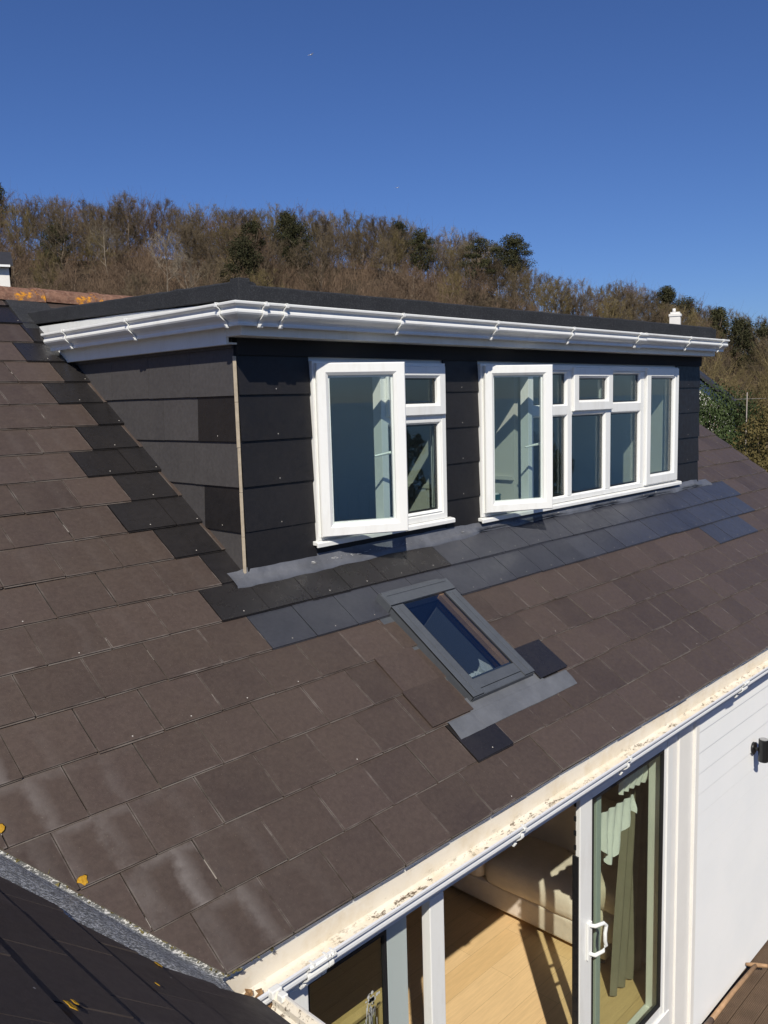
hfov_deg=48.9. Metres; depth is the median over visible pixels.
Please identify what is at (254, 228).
evergreen tree
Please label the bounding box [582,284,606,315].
bare tree
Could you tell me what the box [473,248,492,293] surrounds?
bare tree
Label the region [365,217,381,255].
bare tree
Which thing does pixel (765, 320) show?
bare tree
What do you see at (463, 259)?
bare tree
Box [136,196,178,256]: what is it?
bare tree
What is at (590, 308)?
bare tree
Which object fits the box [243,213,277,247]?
bare tree
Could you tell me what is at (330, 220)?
bare tree
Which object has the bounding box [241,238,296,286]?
bare tree
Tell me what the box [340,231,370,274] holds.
bare tree
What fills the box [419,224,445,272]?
bare tree
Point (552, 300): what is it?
bare tree
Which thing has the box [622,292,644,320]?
bare tree
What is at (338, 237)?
bare tree
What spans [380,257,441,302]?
bare tree
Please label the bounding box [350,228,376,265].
bare tree
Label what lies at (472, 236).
bare tree
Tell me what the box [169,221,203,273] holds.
bare tree
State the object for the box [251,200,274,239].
bare tree
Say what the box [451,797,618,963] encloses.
sofa
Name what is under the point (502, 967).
floor
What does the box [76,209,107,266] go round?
bare tree
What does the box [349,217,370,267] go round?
bare tree
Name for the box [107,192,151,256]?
bare tree
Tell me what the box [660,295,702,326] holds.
bare tree
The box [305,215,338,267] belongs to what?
bare tree
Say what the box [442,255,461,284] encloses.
bare tree
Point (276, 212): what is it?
bare tree
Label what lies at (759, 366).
bare tree
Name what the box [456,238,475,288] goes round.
bare tree
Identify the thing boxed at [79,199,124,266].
bare tree
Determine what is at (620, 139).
sky
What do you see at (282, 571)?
house
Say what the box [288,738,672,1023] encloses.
patio door
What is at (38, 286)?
bare tree
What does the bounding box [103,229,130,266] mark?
bare tree
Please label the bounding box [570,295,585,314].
bare tree
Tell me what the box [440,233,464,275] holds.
bare tree
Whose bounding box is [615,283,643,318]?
bare tree
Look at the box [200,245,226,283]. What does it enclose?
bare tree
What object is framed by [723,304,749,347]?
bare tree
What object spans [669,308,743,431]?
house
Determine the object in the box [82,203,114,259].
bare tree
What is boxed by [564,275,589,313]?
bare tree
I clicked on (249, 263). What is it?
evergreen tree
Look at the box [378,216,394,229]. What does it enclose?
bare tree
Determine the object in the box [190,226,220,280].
bare tree
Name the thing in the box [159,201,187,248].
bare tree
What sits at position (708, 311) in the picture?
bare tree
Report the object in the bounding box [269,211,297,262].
evergreen tree
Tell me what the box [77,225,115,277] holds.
bare tree
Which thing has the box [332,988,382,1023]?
framed panel
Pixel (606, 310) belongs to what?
bare tree
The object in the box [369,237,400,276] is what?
bare tree
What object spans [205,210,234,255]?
bare tree
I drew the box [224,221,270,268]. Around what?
bare tree
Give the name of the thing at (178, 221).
bare tree
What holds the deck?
on the ground
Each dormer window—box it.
[308,361,454,547]
[477,364,681,522]
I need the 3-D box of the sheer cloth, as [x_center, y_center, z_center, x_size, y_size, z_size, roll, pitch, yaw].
[1.463,2.031,5.370,0.047,0.376,0.532,6,10,44]
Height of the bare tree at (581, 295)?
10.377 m
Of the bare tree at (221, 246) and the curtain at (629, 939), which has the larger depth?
the bare tree at (221, 246)
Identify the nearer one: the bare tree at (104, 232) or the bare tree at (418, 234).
the bare tree at (104, 232)
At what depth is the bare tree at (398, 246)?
125.11 m
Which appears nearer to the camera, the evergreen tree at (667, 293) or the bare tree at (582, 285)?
the bare tree at (582, 285)
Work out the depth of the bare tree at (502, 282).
129.26 m
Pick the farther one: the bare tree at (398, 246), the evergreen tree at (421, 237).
the evergreen tree at (421, 237)
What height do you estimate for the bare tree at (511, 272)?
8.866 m
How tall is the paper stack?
0.103 m
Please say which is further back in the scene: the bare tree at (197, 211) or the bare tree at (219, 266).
the bare tree at (197, 211)
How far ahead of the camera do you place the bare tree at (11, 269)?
92.72 m
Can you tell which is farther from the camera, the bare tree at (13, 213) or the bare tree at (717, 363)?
the bare tree at (13, 213)
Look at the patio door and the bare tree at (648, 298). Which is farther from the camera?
the bare tree at (648, 298)
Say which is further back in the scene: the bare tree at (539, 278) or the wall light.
the bare tree at (539, 278)
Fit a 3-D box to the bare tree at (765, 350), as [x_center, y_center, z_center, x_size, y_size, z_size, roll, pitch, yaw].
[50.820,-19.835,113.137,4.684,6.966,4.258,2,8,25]
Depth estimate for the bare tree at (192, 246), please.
113.34 m
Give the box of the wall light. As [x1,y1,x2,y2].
[751,737,767,762]
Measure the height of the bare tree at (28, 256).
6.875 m
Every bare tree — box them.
[0,188,25,244]
[0,198,20,249]
[0,198,43,261]
[0,234,31,285]
[0,235,9,251]
[0,244,22,278]
[2,189,44,245]
[10,202,40,250]
[16,187,54,259]
[17,200,52,260]
[21,281,48,288]
[25,204,87,277]
[29,245,64,289]
[35,192,85,265]
[38,202,72,268]
[46,187,88,246]
[46,195,75,248]
[50,261,94,292]
[57,205,92,264]
[65,192,103,257]
[71,213,100,268]
[73,205,116,264]
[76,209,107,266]
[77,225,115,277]
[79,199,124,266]
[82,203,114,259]
[85,217,123,279]
[92,194,133,245]
[93,252,155,295]
[103,204,133,249]
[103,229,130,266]
[105,190,149,248]
[106,196,154,258]
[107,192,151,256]
[112,282,158,295]
[123,188,156,244]
[125,195,164,249]
[126,191,167,246]
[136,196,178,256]
[146,189,176,250]
[146,228,186,291]
[158,204,188,257]
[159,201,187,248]
[167,215,204,260]
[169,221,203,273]
[170,249,209,287]
[179,202,209,249]
[179,225,207,277]
[180,213,210,266]
[180,220,202,267]
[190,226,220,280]
[191,201,220,240]
[192,251,231,287]
[194,211,223,254]
[199,217,242,267]
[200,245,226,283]
[201,200,235,259]
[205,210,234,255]
[209,216,242,244]
[215,231,240,276]
[216,207,241,231]
[219,222,275,274]
[219,250,256,282]
[222,206,253,252]
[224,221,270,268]
[227,208,248,230]
[240,267,291,287]
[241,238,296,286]
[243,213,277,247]
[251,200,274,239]
[257,241,295,286]
[259,212,292,285]
[262,201,285,239]
[263,213,283,256]
[273,207,297,246]
[280,203,319,239]
[282,238,307,276]
[298,231,343,291]
[300,205,320,241]
[304,217,321,267]
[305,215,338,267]
[313,214,337,253]
[314,208,340,262]
[314,224,358,273]
[315,217,337,255]
[320,217,354,268]
[329,207,354,267]
[334,206,372,257]
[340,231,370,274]
[342,224,363,260]
[342,289,361,294]
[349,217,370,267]
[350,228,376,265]
[360,215,387,257]
[364,216,395,277]
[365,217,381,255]
[365,232,400,275]
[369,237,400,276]
[371,229,409,282]
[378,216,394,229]
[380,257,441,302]
[381,254,428,298]
[382,224,399,266]
[391,229,416,270]
[394,203,420,266]
[394,275,439,301]
[401,234,435,279]
[403,223,433,267]
[418,234,448,286]
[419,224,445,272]
[425,229,447,273]
[434,222,466,287]
[435,244,463,281]
[436,233,470,279]
[437,269,465,303]
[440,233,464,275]
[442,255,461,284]
[448,225,476,270]
[452,240,476,281]
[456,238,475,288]
[457,263,487,301]
[460,225,489,266]
[460,288,488,306]
[470,239,499,277]
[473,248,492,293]
[483,258,513,304]
[483,291,511,308]
[484,257,505,295]
[488,254,508,296]
[497,256,528,287]
[499,272,531,309]
[500,260,534,306]
[507,257,533,292]
[518,273,539,305]
[519,266,547,308]
[521,298,550,310]
[527,269,558,310]
[529,281,553,312]
[536,276,572,313]
[537,277,565,311]
[547,275,580,313]
[551,287,574,313]
[559,293,579,314]
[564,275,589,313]
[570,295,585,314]
[571,278,604,316]
[573,278,597,311]
[575,292,609,317]
[581,290,627,317]
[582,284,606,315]
[589,292,633,319]
[591,282,617,316]
[594,291,619,315]
[601,287,644,320]
[602,279,626,309]
[610,278,636,308]
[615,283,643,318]
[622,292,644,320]
[624,276,649,314]
[627,286,647,307]
[633,311,666,322]
[634,290,663,320]
[636,284,660,315]
[651,301,668,321]
[651,302,685,324]
[657,303,684,323]
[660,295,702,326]
[679,294,703,324]
[680,309,689,324]
[683,313,716,331]
[686,309,723,353]
[687,308,717,333]
[692,322,740,393]
[693,293,714,323]
[700,303,725,328]
[700,324,731,376]
[700,331,747,394]
[700,365,738,421]
[702,358,767,416]
[705,329,741,372]
[714,347,767,452]
[721,346,767,424]
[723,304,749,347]
[724,353,767,408]
[734,312,752,336]
[737,357,767,427]
[742,330,767,370]
[743,332,767,404]
[751,340,767,370]
[752,315,767,331]
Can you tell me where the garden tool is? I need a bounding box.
[704,962,767,1023]
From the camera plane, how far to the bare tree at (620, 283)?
168.03 m
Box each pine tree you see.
[457,237,504,290]
[489,232,535,305]
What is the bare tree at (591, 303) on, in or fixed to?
on the ground
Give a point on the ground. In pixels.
(165, 283)
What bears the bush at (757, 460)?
on the ground
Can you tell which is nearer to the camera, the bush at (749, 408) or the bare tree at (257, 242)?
the bush at (749, 408)
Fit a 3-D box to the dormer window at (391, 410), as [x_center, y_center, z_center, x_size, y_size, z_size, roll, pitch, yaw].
[0.093,-0.393,5.317,0.363,1.091,1.275,6,10,44]
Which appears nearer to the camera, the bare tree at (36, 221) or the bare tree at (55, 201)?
the bare tree at (36, 221)
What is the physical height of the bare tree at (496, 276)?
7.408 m
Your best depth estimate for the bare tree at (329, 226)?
139.62 m
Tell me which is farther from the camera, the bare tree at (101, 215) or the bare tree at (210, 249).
the bare tree at (101, 215)
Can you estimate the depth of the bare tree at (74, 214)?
119.59 m
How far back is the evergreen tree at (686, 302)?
170.39 m
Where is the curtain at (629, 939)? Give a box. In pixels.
[610,779,648,995]
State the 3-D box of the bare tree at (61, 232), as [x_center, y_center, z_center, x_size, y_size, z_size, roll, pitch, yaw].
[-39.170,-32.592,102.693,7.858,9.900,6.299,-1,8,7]
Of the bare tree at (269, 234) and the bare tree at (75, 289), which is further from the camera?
the bare tree at (269, 234)
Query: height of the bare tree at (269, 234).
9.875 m
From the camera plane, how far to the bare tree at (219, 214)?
143.05 m
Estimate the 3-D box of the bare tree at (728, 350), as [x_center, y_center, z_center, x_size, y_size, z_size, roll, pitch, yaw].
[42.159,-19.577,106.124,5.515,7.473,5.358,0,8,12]
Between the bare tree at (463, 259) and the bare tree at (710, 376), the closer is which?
the bare tree at (710, 376)
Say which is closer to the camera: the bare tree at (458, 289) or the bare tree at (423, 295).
the bare tree at (423, 295)
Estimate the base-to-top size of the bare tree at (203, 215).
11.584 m
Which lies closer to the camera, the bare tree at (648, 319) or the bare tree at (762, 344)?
the bare tree at (648, 319)
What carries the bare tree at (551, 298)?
on the ground
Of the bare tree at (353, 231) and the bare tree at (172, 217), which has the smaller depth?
the bare tree at (172, 217)
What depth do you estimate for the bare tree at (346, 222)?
152.72 m
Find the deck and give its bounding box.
[702,940,767,1023]
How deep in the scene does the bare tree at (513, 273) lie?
154.84 m
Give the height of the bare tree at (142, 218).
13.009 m
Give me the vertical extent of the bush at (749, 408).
6.165 m
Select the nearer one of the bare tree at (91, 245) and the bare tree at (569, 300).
the bare tree at (91, 245)
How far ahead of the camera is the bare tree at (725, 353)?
73.92 m
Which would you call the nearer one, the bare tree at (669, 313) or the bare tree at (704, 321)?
the bare tree at (704, 321)
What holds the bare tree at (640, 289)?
on the ground
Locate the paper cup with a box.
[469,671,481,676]
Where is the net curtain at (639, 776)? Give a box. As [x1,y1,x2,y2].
[618,763,648,794]
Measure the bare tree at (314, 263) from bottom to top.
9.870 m
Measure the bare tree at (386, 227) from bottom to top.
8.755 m
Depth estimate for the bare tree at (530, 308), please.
95.02 m
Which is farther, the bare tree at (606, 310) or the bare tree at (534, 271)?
the bare tree at (534, 271)
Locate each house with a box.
[0,252,12,286]
[0,277,767,1023]
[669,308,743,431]
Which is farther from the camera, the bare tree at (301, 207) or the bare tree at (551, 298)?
the bare tree at (551, 298)
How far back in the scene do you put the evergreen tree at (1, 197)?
131.96 m
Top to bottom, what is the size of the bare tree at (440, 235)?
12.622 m
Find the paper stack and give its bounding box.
[477,659,492,672]
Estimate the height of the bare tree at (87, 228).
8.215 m
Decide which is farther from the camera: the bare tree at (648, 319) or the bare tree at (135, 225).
the bare tree at (135, 225)
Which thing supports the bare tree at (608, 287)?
on the ground
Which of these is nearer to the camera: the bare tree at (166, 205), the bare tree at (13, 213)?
the bare tree at (13, 213)
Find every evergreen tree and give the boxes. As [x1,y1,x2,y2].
[0,183,10,227]
[40,221,76,271]
[212,234,267,285]
[237,220,265,264]
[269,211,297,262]
[277,218,316,281]
[387,221,412,270]
[404,227,436,277]
[650,285,684,322]
[678,295,701,323]
[706,306,730,338]
[721,317,757,385]
[743,321,767,368]
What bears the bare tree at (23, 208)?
on the ground
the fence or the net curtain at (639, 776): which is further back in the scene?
the fence
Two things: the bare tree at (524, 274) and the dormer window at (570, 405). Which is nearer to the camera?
the dormer window at (570, 405)
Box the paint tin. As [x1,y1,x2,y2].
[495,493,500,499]
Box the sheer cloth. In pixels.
[601,794,636,864]
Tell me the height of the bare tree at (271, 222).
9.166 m
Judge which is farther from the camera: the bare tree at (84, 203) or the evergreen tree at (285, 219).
the bare tree at (84, 203)
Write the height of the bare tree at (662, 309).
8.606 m
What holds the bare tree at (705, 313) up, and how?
on the ground
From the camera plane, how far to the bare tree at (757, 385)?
44.35 m
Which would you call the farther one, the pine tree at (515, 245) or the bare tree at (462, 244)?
the bare tree at (462, 244)
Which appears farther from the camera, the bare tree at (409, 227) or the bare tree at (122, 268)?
the bare tree at (409, 227)
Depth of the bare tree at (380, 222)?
156.96 m
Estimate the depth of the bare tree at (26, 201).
136.91 m
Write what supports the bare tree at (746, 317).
on the ground
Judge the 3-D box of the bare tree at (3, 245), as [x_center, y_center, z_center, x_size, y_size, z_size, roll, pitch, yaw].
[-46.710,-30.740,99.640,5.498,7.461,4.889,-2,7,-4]
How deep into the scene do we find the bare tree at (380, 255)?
131.14 m
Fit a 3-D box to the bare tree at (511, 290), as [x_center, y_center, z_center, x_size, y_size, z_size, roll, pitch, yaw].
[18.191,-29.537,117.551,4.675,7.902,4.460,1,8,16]
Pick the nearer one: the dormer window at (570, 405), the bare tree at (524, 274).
the dormer window at (570, 405)
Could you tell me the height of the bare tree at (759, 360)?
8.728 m
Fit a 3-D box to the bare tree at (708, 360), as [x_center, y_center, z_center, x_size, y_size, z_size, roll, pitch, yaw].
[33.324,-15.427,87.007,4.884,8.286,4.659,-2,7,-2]
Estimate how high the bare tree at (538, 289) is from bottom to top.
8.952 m
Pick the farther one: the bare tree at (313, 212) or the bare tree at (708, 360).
the bare tree at (313, 212)
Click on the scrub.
(337, 281)
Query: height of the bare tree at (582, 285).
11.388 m
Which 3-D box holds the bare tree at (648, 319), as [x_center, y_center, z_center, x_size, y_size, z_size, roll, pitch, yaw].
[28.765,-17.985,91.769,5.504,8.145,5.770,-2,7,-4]
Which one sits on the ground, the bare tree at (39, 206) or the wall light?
the bare tree at (39, 206)
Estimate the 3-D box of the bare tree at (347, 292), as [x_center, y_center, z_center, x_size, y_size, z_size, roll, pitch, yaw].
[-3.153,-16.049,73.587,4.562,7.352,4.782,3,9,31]
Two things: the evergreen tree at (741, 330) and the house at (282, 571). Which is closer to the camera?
the house at (282, 571)
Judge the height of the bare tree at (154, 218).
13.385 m
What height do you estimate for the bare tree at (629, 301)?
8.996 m
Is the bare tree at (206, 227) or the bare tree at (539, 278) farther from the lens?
the bare tree at (539, 278)
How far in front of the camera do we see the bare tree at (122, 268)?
81.56 m
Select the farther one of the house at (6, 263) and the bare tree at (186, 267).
the bare tree at (186, 267)
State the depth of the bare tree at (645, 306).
139.01 m
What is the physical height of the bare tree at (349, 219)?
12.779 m
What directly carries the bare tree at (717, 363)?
on the ground
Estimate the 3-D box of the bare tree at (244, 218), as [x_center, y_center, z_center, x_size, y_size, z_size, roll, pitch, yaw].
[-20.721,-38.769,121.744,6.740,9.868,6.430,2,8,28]
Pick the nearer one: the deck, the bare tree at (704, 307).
the deck
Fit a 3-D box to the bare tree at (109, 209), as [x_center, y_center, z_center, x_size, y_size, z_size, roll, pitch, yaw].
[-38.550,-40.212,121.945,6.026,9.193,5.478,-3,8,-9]
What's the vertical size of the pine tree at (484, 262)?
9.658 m
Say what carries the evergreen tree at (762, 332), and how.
on the ground
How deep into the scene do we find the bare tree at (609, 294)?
149.87 m
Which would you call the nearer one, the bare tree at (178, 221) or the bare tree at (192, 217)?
the bare tree at (178, 221)
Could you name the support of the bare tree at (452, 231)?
on the ground
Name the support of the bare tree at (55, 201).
on the ground
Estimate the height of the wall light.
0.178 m
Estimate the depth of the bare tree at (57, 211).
114.30 m
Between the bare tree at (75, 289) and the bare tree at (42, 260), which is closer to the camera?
the bare tree at (75, 289)
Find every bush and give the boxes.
[699,379,757,449]
[707,383,765,455]
[726,400,767,470]
[739,448,767,471]
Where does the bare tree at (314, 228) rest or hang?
on the ground
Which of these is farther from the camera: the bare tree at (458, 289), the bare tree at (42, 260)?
the bare tree at (458, 289)
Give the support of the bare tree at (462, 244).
on the ground
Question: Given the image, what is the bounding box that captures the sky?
[0,0,767,347]
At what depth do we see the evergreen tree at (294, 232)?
115.16 m
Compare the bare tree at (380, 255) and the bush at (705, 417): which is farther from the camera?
the bare tree at (380, 255)
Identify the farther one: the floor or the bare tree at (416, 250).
the bare tree at (416, 250)
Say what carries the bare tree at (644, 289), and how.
on the ground
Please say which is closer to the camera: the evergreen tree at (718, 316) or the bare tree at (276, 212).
the evergreen tree at (718, 316)
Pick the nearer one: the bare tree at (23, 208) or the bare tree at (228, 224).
the bare tree at (228, 224)
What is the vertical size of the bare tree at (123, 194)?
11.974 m
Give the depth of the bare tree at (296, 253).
112.82 m
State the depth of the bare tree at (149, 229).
131.34 m
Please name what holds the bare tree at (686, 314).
on the ground
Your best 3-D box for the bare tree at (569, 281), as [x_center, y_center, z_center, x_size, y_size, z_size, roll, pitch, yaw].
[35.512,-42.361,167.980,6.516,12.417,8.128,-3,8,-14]
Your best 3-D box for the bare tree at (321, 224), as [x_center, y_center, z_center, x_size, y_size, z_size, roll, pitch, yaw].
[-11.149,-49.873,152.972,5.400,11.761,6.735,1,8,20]
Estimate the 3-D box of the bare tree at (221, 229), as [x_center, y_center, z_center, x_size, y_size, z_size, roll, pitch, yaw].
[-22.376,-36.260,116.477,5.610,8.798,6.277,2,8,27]
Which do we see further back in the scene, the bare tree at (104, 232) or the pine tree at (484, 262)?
the pine tree at (484, 262)
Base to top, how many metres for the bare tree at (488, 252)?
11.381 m
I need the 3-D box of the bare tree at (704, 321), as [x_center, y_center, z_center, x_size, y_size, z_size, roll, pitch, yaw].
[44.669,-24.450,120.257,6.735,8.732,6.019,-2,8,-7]
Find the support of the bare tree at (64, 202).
on the ground
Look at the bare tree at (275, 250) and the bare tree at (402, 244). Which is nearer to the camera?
the bare tree at (275, 250)
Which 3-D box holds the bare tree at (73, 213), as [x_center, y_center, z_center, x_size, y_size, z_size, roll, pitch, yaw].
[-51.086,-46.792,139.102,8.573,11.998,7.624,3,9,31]
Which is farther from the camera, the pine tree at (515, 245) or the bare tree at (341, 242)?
the pine tree at (515, 245)
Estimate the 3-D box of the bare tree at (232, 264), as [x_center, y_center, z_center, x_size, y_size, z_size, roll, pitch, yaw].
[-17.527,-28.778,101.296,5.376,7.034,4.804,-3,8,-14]
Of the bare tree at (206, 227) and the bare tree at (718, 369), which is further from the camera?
the bare tree at (206, 227)
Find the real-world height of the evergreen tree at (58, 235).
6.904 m
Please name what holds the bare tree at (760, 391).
on the ground
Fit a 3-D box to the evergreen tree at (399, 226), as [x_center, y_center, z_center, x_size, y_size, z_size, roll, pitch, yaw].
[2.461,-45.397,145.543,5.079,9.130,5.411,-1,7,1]
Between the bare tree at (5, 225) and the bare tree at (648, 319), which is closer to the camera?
the bare tree at (648, 319)
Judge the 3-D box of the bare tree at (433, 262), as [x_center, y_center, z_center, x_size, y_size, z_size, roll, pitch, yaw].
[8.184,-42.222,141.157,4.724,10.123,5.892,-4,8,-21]
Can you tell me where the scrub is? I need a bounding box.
[0,232,766,451]
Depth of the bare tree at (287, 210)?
149.57 m
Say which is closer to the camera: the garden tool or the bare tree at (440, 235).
the garden tool
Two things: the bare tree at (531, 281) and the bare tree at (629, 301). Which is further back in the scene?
the bare tree at (531, 281)
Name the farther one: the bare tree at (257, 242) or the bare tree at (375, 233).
the bare tree at (375, 233)
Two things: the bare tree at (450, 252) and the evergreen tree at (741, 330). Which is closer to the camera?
the evergreen tree at (741, 330)
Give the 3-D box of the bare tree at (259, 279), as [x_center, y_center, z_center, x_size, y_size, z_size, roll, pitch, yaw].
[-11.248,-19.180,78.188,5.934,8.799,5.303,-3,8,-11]
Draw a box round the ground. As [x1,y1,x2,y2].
[10,257,755,406]
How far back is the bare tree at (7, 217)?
128.69 m
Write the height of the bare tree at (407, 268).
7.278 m
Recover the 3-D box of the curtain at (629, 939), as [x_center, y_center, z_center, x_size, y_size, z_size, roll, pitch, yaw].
[1.778,2.366,5.964,0.072,1.890,0.700,6,10,44]
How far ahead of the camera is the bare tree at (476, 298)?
89.03 m
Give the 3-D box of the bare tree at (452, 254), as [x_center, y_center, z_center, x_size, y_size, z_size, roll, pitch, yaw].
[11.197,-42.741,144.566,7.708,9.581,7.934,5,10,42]
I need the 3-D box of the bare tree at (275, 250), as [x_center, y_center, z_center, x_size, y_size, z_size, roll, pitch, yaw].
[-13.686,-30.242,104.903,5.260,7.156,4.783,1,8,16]
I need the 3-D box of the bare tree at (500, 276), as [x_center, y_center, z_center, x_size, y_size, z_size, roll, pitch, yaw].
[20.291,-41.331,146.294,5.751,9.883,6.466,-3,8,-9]
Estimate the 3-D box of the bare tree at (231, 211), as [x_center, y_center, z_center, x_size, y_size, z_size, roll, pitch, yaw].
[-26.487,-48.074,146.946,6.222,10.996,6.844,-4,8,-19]
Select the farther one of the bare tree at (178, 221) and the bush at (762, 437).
the bare tree at (178, 221)
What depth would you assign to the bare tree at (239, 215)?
152.83 m
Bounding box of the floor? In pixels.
[309,886,645,1023]
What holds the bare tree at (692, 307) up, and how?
on the ground
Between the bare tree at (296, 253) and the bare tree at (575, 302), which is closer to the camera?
the bare tree at (296, 253)
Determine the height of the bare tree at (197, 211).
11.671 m
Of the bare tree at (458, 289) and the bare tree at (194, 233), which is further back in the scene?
the bare tree at (194, 233)
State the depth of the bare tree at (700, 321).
117.19 m
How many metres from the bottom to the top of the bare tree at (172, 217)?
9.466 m
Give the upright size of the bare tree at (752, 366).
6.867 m
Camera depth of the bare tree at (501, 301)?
86.58 m
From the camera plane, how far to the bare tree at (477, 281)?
114.84 m
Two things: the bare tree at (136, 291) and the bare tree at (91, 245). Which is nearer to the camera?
the bare tree at (136, 291)
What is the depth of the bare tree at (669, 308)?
139.77 m
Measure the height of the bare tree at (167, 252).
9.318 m
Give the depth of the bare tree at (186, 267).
86.87 m
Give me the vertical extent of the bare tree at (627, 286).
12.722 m
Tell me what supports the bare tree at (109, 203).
on the ground
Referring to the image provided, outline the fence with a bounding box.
[730,392,766,443]

